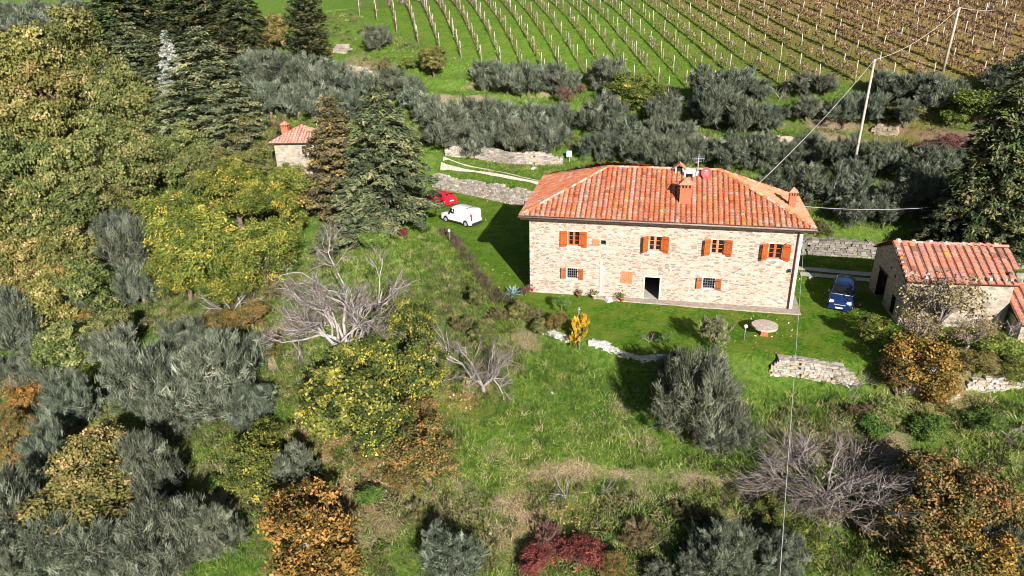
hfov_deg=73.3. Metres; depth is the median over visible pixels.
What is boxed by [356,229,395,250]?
bush
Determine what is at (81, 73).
oak tree
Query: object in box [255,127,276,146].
bush
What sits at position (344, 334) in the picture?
bare tree
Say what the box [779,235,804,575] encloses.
overhead cable
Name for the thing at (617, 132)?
olive tree
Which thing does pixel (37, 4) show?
olive tree
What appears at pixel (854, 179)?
olive tree
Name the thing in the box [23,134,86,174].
oak tree
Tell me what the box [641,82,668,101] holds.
fig tree
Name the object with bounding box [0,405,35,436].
bush
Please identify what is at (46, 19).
olive tree
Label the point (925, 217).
fir tree
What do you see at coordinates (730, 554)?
olive tree
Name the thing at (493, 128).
olive tree
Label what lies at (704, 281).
window
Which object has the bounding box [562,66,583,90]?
olive tree
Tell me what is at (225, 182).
robinia tree
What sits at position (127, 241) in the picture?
olive tree
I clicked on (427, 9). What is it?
vine row
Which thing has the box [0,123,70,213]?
oak tree
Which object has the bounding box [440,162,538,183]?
path
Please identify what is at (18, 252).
oak tree
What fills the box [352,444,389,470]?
rust bush
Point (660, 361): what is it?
olive tree
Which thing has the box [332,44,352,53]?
dry stone wall
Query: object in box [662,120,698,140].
olive tree
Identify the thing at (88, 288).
oak tree
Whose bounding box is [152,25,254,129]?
cedar tree
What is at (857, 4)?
vine row
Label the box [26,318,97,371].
tree
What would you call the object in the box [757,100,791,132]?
olive tree
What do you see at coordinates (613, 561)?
bush
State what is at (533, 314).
bush
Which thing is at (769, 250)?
window
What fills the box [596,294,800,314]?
pavement
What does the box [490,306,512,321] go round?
bush
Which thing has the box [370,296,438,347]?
fig tree
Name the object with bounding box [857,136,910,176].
olive tree
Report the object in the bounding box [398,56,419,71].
bush
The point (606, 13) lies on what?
vine row
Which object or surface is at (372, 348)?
fig tree
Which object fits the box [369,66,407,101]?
olive tree
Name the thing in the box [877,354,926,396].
orange shrub
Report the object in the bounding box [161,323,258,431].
olive tree
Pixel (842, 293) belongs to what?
blue car
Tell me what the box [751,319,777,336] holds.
stone table
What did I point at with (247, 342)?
olive tree
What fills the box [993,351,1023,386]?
bush
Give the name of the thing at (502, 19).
vine row
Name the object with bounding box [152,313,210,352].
olive tree
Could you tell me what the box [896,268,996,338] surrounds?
bush
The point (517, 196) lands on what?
dry stone wall
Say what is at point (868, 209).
overhead cable
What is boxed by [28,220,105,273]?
oak tree
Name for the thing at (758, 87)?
olive tree
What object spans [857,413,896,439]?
bush
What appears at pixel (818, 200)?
grove scrub
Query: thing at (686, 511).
bush
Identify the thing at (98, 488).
oak tree
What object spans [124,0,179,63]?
fir tree
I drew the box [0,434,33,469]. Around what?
bush
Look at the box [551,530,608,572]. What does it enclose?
shrub
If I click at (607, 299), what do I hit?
white stone
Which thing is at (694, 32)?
distant stakes
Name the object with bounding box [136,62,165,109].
cedar tree
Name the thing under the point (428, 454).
rust bush
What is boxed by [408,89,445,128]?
olive tree
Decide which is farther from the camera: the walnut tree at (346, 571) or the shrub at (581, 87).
the shrub at (581, 87)
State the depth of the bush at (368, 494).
41.66 m
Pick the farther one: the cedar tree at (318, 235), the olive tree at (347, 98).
the olive tree at (347, 98)
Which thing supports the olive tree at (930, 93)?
on the ground at (504, 258)
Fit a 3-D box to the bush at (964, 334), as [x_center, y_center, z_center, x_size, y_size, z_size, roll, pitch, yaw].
[32.242,3.418,48.403,3.874,3.483,3.421,-18,28,-33]
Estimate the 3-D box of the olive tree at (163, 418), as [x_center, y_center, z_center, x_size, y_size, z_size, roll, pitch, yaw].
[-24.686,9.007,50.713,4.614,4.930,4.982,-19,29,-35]
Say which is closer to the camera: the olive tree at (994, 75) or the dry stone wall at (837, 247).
the dry stone wall at (837, 247)
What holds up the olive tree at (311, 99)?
on the ground at (504, 258)
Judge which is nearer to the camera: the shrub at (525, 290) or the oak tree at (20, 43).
the shrub at (525, 290)
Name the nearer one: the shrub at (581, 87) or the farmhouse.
the farmhouse
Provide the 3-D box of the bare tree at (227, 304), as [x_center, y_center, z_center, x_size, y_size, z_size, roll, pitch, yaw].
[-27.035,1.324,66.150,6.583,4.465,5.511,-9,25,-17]
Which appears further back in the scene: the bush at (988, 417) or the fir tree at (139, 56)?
the fir tree at (139, 56)
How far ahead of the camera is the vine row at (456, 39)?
121.03 m
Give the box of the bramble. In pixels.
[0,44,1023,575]
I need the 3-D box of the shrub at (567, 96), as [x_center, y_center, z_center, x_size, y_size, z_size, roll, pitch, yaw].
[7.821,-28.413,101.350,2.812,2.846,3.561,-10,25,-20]
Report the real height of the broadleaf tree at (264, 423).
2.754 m
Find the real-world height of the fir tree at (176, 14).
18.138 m
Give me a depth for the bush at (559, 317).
52.97 m
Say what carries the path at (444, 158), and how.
on the ground at (504, 258)
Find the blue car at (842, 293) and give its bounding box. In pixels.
[827,274,857,311]
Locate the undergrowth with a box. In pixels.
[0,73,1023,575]
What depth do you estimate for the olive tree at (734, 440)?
43.15 m
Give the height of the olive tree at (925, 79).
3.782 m
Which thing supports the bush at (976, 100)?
on the ground at (504, 258)
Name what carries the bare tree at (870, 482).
on the ground at (504, 258)
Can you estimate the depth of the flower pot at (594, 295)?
58.67 m
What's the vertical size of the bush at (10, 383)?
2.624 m
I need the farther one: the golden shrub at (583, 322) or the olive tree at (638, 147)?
the olive tree at (638, 147)
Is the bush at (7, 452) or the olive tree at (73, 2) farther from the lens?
the olive tree at (73, 2)
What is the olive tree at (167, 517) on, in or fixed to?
on the ground at (504, 258)
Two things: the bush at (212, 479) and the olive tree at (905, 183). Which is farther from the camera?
the olive tree at (905, 183)
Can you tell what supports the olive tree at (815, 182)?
on the ground at (504, 258)
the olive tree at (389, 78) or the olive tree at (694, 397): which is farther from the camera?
the olive tree at (389, 78)
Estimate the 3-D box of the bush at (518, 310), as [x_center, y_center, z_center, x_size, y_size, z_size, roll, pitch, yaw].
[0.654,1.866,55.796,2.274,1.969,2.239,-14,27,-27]
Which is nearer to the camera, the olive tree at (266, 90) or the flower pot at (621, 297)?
the flower pot at (621, 297)
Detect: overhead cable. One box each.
[756,62,872,185]
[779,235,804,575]
[805,206,930,209]
[878,8,958,58]
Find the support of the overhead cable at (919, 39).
attached to the utility pole at (864, 111)
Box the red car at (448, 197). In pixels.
[428,190,456,205]
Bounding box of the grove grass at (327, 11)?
[163,8,1006,192]
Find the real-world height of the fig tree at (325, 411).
7.265 m
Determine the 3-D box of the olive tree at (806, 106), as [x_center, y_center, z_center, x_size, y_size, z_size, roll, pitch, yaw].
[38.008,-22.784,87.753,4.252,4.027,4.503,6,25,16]
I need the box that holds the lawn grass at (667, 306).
[424,190,995,361]
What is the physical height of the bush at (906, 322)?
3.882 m
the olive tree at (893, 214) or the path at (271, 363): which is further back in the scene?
the olive tree at (893, 214)
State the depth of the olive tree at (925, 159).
71.94 m
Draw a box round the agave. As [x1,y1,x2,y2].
[506,285,521,296]
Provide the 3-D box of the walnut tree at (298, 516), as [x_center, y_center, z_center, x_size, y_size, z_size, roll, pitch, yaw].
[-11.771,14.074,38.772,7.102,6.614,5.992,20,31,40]
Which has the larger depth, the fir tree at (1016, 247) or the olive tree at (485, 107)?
the olive tree at (485, 107)
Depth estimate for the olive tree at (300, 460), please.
43.37 m
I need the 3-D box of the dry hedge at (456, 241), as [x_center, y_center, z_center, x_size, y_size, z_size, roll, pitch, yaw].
[-3.857,-2.570,66.653,3.385,1.102,24.311,-10,25,-20]
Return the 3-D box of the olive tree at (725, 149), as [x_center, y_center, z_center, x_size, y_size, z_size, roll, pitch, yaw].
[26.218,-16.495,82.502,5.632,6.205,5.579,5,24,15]
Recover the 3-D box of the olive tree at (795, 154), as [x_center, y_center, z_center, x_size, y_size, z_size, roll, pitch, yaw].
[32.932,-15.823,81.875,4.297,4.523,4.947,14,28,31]
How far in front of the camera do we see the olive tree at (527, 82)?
103.03 m
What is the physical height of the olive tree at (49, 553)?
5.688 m
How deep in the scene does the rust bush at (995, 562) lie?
36.15 m
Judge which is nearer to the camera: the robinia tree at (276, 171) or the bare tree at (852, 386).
the bare tree at (852, 386)
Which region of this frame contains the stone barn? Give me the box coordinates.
[869,238,1022,328]
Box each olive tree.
[0,0,32,17]
[0,2,44,34]
[0,25,11,39]
[0,283,46,354]
[0,351,21,387]
[0,459,48,553]
[0,533,41,575]
[2,345,58,386]
[9,506,96,575]
[11,411,70,481]
[18,0,49,11]
[29,363,103,432]
[32,3,65,27]
[47,0,89,18]
[53,515,158,575]
[63,296,107,320]
[76,319,137,372]
[88,207,134,238]
[90,213,156,277]
[94,337,194,421]
[109,489,206,575]
[110,257,169,307]
[110,427,190,499]
[125,476,179,516]
[142,379,198,439]
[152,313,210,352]
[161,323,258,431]
[183,501,251,561]
[217,326,272,370]
[219,72,262,96]
[220,378,280,435]
[229,45,271,81]
[248,77,288,118]
[254,47,304,86]
[269,436,322,490]
[275,80,314,118]
[281,49,325,89]
[299,80,339,117]
[313,55,357,90]
[334,88,367,120]
[343,68,375,97]
[360,23,392,50]
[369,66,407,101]
[396,73,429,111]
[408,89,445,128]
[414,517,488,575]
[419,108,470,147]
[430,96,473,140]
[460,119,494,158]
[461,93,505,125]
[469,57,504,91]
[475,103,519,150]
[487,60,524,93]
[496,97,522,123]
[499,116,543,152]
[507,58,549,97]
[517,98,551,124]
[526,116,573,152]
[534,62,568,96]
[543,101,579,135]
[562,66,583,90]
[575,88,629,134]
[575,130,616,162]
[586,55,630,91]
[600,111,644,160]
[619,126,661,165]
[640,87,684,122]
[640,111,670,141]
[643,558,676,575]
[647,131,694,166]
[649,342,753,452]
[656,348,691,377]
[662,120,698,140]
[673,548,709,575]
[679,516,768,575]
[681,131,716,167]
[683,100,699,118]
[687,61,722,101]
[691,79,734,128]
[693,400,764,455]
[697,314,734,350]
[708,65,757,100]
[710,128,755,169]
[724,93,769,132]
[736,130,784,171]
[741,76,772,103]
[751,528,813,575]
[756,162,797,191]
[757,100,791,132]
[773,136,809,171]
[780,161,835,206]
[787,70,818,95]
[792,93,823,124]
[795,129,838,164]
[811,72,841,95]
[821,154,877,202]
[822,89,867,128]
[822,129,867,171]
[834,192,875,227]
[852,90,872,106]
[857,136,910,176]
[861,91,892,124]
[867,68,899,96]
[869,192,903,229]
[871,166,931,215]
[888,72,923,100]
[893,97,927,127]
[901,141,961,177]
[902,171,952,218]
[913,73,954,112]
[918,71,943,87]
[942,76,973,105]
[944,144,971,166]
[977,520,1023,575]
[978,56,1022,93]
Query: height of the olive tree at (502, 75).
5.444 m
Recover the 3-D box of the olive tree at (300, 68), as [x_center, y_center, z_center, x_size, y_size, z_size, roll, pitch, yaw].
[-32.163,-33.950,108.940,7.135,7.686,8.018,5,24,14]
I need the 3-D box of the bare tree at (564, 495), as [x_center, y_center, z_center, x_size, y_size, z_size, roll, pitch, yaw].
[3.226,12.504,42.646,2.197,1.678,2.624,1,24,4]
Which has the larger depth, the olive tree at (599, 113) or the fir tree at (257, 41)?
the fir tree at (257, 41)
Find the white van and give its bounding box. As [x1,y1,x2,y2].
[440,202,481,226]
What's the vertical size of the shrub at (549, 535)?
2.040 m
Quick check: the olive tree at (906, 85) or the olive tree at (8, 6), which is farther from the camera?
the olive tree at (8, 6)
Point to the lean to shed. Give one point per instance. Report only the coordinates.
(1015, 311)
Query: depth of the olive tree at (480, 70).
104.67 m
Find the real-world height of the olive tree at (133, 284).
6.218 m
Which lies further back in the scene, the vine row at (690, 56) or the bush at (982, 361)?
the vine row at (690, 56)
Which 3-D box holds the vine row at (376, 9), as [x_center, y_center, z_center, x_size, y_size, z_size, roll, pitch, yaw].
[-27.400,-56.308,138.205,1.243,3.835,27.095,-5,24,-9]
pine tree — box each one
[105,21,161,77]
[142,80,226,154]
[195,78,278,154]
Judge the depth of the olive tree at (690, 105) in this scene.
94.40 m
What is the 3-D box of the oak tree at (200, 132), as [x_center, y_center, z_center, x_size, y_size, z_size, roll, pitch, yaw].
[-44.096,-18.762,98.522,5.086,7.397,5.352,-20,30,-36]
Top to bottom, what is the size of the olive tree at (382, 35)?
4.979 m
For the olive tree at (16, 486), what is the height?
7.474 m
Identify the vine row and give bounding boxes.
[373,0,378,16]
[387,0,398,27]
[400,0,419,38]
[420,0,440,44]
[436,0,461,54]
[453,0,480,58]
[468,0,501,58]
[487,0,522,63]
[504,0,545,63]
[521,0,566,66]
[537,0,588,79]
[552,0,600,58]
[571,0,637,81]
[589,0,670,91]
[606,0,689,88]
[629,0,713,71]
[644,0,750,73]
[666,0,788,82]
[690,0,821,74]
[714,0,860,78]
[742,0,898,73]
[769,0,933,72]
[796,0,986,76]
[824,0,1015,65]
[861,0,1023,55]
[887,0,1023,43]
[923,0,1023,34]
[941,0,1023,20]
[964,0,1023,14]
[1003,0,1023,8]
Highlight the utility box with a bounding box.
[567,151,571,161]
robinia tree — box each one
[126,189,233,254]
[135,242,207,301]
[155,212,265,300]
[185,155,271,230]
[185,263,274,305]
[222,216,302,287]
[235,170,309,231]
[264,160,316,206]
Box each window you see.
[560,230,586,247]
[561,267,582,279]
[643,235,668,252]
[696,276,721,290]
[703,239,732,256]
[761,243,791,260]
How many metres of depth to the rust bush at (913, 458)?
38.78 m
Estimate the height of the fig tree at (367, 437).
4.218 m
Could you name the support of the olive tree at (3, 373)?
on the ground at (504, 258)
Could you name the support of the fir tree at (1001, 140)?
on the ground at (504, 258)
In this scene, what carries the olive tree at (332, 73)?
on the ground at (504, 258)
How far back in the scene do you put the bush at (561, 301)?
56.53 m
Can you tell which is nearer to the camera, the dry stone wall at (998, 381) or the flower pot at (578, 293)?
the dry stone wall at (998, 381)
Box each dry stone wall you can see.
[330,61,373,75]
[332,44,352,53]
[431,173,532,206]
[444,144,562,165]
[769,354,859,384]
[772,135,824,145]
[800,236,881,258]
[871,123,899,136]
[900,382,961,400]
[964,372,1023,392]
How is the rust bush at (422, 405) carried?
on the ground at (504, 258)
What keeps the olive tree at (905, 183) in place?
on the ground at (504, 258)
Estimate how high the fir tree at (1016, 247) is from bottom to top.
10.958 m
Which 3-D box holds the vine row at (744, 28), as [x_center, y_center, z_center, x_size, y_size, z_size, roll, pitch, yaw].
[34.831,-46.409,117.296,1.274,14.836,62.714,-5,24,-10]
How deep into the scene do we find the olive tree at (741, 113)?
88.00 m
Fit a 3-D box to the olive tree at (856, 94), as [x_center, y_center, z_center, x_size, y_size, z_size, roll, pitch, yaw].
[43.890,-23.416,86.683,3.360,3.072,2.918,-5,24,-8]
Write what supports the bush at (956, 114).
on the ground at (504, 258)
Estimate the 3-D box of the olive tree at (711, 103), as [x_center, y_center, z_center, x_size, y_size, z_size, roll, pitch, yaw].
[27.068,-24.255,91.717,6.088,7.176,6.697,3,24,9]
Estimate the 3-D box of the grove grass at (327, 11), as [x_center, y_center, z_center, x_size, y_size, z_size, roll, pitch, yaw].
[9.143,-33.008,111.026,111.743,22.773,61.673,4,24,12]
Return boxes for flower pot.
[575,289,582,296]
[588,288,599,298]
[617,289,625,301]
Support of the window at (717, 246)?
in the farmhouse
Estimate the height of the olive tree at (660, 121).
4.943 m
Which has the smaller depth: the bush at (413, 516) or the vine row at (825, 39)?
the bush at (413, 516)
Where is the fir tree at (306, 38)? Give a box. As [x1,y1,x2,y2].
[280,0,335,64]
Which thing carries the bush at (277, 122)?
on the ground at (504, 258)
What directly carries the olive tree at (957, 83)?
on the ground at (504, 258)
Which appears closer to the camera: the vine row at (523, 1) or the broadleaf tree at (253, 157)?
the broadleaf tree at (253, 157)
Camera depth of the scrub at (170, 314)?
45.21 m
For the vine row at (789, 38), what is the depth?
103.17 m
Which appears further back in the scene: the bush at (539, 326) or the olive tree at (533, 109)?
the olive tree at (533, 109)
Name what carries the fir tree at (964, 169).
on the ground at (504, 258)
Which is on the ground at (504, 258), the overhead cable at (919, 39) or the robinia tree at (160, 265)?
the robinia tree at (160, 265)
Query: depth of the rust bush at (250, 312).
62.77 m
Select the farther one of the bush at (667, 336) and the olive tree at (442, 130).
the olive tree at (442, 130)
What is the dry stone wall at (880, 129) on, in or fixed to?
on the ground at (504, 258)
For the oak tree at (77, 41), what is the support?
on the ground at (504, 258)
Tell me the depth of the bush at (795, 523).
39.04 m
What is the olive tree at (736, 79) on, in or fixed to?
on the ground at (504, 258)
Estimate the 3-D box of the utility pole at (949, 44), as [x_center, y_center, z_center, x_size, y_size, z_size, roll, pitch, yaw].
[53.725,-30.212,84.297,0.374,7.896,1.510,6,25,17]
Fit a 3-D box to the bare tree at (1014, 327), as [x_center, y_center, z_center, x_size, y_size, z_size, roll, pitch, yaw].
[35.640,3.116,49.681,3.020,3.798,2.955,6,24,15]
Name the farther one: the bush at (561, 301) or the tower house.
the tower house
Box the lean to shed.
[1003,281,1023,342]
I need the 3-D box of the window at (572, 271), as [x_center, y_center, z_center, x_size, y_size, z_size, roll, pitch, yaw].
[5.169,-1.284,59.013,1.919,1.110,0.457,4,24,12]
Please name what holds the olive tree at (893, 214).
on the ground at (504, 258)
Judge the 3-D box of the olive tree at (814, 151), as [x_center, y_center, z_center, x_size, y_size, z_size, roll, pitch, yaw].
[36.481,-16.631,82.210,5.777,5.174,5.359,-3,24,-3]
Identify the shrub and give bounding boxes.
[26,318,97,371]
[399,227,407,236]
[517,537,555,575]
[520,285,530,295]
[532,519,565,552]
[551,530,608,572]
[556,85,575,102]
[569,313,590,349]
[576,84,586,93]
[874,328,966,396]
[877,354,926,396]
[911,138,944,152]
[919,372,962,406]
[935,131,974,150]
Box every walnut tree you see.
[254,473,365,575]
[277,536,363,575]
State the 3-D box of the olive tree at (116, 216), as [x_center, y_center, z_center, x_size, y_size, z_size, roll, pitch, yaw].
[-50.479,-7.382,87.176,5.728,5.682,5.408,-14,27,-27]
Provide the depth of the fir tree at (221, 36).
113.08 m
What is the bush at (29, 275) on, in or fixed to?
on the ground at (504, 258)
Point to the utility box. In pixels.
(569, 154)
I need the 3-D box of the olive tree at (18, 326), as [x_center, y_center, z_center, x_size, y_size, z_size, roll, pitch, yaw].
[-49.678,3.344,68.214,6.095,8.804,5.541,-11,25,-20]
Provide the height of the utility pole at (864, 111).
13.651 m
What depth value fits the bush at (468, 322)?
55.00 m
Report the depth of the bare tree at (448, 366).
50.02 m
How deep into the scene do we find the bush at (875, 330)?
49.65 m
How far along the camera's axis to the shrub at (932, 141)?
77.51 m
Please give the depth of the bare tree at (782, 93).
92.28 m
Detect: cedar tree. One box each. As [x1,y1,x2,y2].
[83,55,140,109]
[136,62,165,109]
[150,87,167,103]
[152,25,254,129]
[308,224,342,259]
[326,174,398,249]
[327,84,447,236]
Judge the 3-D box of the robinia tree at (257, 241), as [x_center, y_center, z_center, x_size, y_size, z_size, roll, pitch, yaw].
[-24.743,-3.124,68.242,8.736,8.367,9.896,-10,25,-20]
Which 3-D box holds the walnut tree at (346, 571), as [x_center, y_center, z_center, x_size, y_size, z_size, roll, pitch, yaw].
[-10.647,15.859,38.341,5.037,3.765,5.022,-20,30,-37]
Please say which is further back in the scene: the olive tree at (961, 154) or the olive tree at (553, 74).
the olive tree at (553, 74)
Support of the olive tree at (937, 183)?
on the ground at (504, 258)
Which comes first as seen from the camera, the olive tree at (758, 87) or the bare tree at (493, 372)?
the bare tree at (493, 372)
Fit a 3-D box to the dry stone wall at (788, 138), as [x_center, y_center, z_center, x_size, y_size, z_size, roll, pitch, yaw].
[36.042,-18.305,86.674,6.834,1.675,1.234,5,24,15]
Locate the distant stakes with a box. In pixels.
[375,0,1010,71]
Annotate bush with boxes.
[0,372,30,392]
[0,380,43,414]
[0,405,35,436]
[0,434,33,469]
[16,269,61,292]
[19,419,50,436]
[30,258,65,274]
[61,307,94,326]
[199,307,246,332]
[206,474,222,493]
[228,299,271,330]
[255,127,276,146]
[258,275,296,297]
[262,333,283,356]
[270,112,293,135]
[275,256,301,277]
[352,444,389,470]
[352,482,386,507]
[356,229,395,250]
[374,412,463,486]
[377,55,391,69]
[382,458,423,495]
[394,394,440,438]
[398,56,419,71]
[403,499,427,523]
[415,43,447,77]
[449,315,476,334]
[467,283,487,307]
[467,320,499,343]
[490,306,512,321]
[508,300,529,319]
[524,306,544,321]
[530,316,551,334]
[544,311,567,331]
[551,295,571,309]
[596,549,629,575]
[617,515,659,550]
[656,331,673,344]
[670,500,727,523]
[753,491,792,526]
[763,507,831,564]
[810,220,833,236]
[816,496,854,527]
[845,401,872,415]
[856,313,895,344]
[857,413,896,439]
[859,494,993,575]
[886,99,929,113]
[886,446,1012,527]
[892,308,947,347]
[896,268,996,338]
[904,411,953,445]
[928,511,1023,575]
[936,459,1023,539]
[940,104,978,125]
[944,311,1004,350]
[948,86,1013,122]
[953,347,1002,376]
[958,328,1023,355]
[959,406,1009,432]
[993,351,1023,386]
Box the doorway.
[642,275,661,299]
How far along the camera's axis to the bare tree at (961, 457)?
42.35 m
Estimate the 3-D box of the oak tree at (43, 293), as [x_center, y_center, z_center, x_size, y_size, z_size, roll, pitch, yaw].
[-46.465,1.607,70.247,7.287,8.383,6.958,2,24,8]
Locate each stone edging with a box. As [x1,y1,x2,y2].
[542,329,569,342]
[588,339,664,362]
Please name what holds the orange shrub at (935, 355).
on the ground at (504, 258)
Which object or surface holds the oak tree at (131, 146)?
on the ground at (504, 258)
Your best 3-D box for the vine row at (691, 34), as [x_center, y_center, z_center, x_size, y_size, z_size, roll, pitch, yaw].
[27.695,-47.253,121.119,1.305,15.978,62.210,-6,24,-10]
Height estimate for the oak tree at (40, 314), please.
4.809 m
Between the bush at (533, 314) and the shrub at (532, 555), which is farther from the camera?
the bush at (533, 314)
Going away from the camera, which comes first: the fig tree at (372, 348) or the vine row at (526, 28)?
the fig tree at (372, 348)
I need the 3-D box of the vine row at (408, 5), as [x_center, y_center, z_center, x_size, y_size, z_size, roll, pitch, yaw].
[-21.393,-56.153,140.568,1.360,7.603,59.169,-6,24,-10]
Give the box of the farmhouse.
[518,158,817,308]
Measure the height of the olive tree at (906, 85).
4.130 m
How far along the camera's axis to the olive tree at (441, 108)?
92.02 m
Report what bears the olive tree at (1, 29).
on the ground at (504, 258)
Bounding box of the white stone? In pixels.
[604,296,612,302]
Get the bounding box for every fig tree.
[284,358,403,451]
[323,331,400,383]
[343,398,417,458]
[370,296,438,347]
[384,337,454,401]
[600,70,652,113]
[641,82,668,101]
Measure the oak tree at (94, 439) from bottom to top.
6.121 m
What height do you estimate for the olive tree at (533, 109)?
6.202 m
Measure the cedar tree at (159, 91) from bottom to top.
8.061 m
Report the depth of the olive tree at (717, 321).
49.31 m
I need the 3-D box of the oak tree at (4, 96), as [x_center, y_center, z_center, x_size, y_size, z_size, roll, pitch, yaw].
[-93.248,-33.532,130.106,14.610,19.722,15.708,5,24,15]
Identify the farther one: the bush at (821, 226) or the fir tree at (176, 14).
the fir tree at (176, 14)
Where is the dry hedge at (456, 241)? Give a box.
[433,225,533,305]
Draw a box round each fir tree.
[82,0,157,69]
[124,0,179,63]
[140,0,210,58]
[144,4,189,77]
[155,30,183,103]
[177,0,248,48]
[203,15,245,88]
[212,0,275,65]
[244,22,266,70]
[280,0,335,64]
[296,94,361,222]
[904,196,958,240]
[908,145,1000,243]
[930,53,1023,252]
[961,155,1023,268]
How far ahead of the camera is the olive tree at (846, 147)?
80.29 m
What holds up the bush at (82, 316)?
on the ground at (504, 258)
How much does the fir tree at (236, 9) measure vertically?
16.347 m
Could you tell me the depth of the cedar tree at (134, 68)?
128.81 m
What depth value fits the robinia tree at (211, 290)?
65.86 m
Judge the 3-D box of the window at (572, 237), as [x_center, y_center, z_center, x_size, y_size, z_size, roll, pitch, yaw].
[5.186,-4.133,57.763,2.221,1.470,0.502,4,24,12]
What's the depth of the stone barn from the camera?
52.56 m
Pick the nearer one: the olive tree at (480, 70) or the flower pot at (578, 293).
the flower pot at (578, 293)
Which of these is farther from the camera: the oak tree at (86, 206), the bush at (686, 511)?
the oak tree at (86, 206)
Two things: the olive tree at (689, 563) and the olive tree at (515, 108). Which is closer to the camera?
the olive tree at (689, 563)
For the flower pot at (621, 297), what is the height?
0.926 m
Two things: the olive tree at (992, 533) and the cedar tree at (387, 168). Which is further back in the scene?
the cedar tree at (387, 168)
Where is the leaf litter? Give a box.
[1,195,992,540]
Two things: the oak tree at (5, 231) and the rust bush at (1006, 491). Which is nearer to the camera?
the rust bush at (1006, 491)
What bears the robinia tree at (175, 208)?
on the ground at (504, 258)
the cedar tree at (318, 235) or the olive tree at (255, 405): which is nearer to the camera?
the olive tree at (255, 405)
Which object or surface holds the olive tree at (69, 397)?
on the ground at (504, 258)
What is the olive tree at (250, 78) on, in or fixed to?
on the ground at (504, 258)
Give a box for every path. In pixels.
[268,328,280,377]
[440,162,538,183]
[443,157,539,180]
[798,263,1023,275]
[800,272,1023,281]
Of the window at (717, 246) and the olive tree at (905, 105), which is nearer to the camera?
the window at (717, 246)
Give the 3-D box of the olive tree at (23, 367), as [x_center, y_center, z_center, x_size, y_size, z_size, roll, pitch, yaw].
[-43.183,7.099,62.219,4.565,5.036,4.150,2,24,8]
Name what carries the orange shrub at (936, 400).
on the ground at (504, 258)
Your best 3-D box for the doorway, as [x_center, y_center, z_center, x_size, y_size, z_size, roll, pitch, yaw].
[11.753,0.086,57.884,1.700,2.270,0.300,4,24,12]
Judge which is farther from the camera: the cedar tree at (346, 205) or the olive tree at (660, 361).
the cedar tree at (346, 205)
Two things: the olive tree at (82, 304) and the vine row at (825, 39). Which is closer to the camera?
the olive tree at (82, 304)
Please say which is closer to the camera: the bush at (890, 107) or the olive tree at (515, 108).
the bush at (890, 107)
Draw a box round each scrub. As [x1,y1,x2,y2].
[0,152,1023,575]
[139,11,1023,222]
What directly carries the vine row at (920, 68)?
on the ground at (504, 258)
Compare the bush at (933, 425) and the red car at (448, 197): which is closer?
the bush at (933, 425)
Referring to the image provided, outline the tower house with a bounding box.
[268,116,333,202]
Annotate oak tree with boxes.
[0,17,75,97]
[0,65,45,108]
[0,101,39,152]
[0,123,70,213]
[0,172,50,243]
[0,235,56,286]
[0,254,25,293]
[1,54,86,111]
[1,87,82,151]
[1,157,83,241]
[3,448,141,539]
[5,301,50,324]
[17,265,90,326]
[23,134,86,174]
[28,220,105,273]
[33,2,117,76]
[42,420,138,474]
[45,170,121,236]
[48,124,159,212]
[50,249,125,319]
[51,63,103,108]
[58,105,105,141]
[70,92,139,158]
[73,307,135,355]
[82,51,144,122]
[96,181,151,218]
[100,120,179,197]
[113,83,173,134]
[146,120,216,187]
[173,147,224,208]
[184,130,218,161]
[205,142,245,169]
[220,112,260,149]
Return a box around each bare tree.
[193,283,263,315]
[247,215,420,365]
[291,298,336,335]
[419,314,526,400]
[431,344,458,382]
[547,473,579,502]
[599,478,615,494]
[715,412,940,546]
[771,84,790,99]
[836,369,878,401]
[935,441,980,469]
[981,408,1023,443]
[986,308,1023,337]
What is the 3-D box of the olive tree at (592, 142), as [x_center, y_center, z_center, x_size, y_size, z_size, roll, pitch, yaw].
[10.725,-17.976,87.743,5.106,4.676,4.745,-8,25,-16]
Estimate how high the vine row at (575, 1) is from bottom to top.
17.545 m
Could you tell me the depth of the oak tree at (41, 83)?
124.47 m
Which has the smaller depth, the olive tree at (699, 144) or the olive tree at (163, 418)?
the olive tree at (163, 418)
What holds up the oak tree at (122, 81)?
on the ground at (504, 258)
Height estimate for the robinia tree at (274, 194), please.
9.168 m
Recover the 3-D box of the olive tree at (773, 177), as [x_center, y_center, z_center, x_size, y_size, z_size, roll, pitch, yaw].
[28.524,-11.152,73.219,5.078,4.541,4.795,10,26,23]
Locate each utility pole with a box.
[854,59,875,158]
[941,7,960,71]
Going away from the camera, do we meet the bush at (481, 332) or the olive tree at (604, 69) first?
the bush at (481, 332)
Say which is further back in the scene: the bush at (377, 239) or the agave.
the bush at (377, 239)
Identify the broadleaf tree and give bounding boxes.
[215,426,285,504]
[239,135,277,175]
[248,415,293,447]
[257,12,290,47]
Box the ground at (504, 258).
[0,0,1023,575]

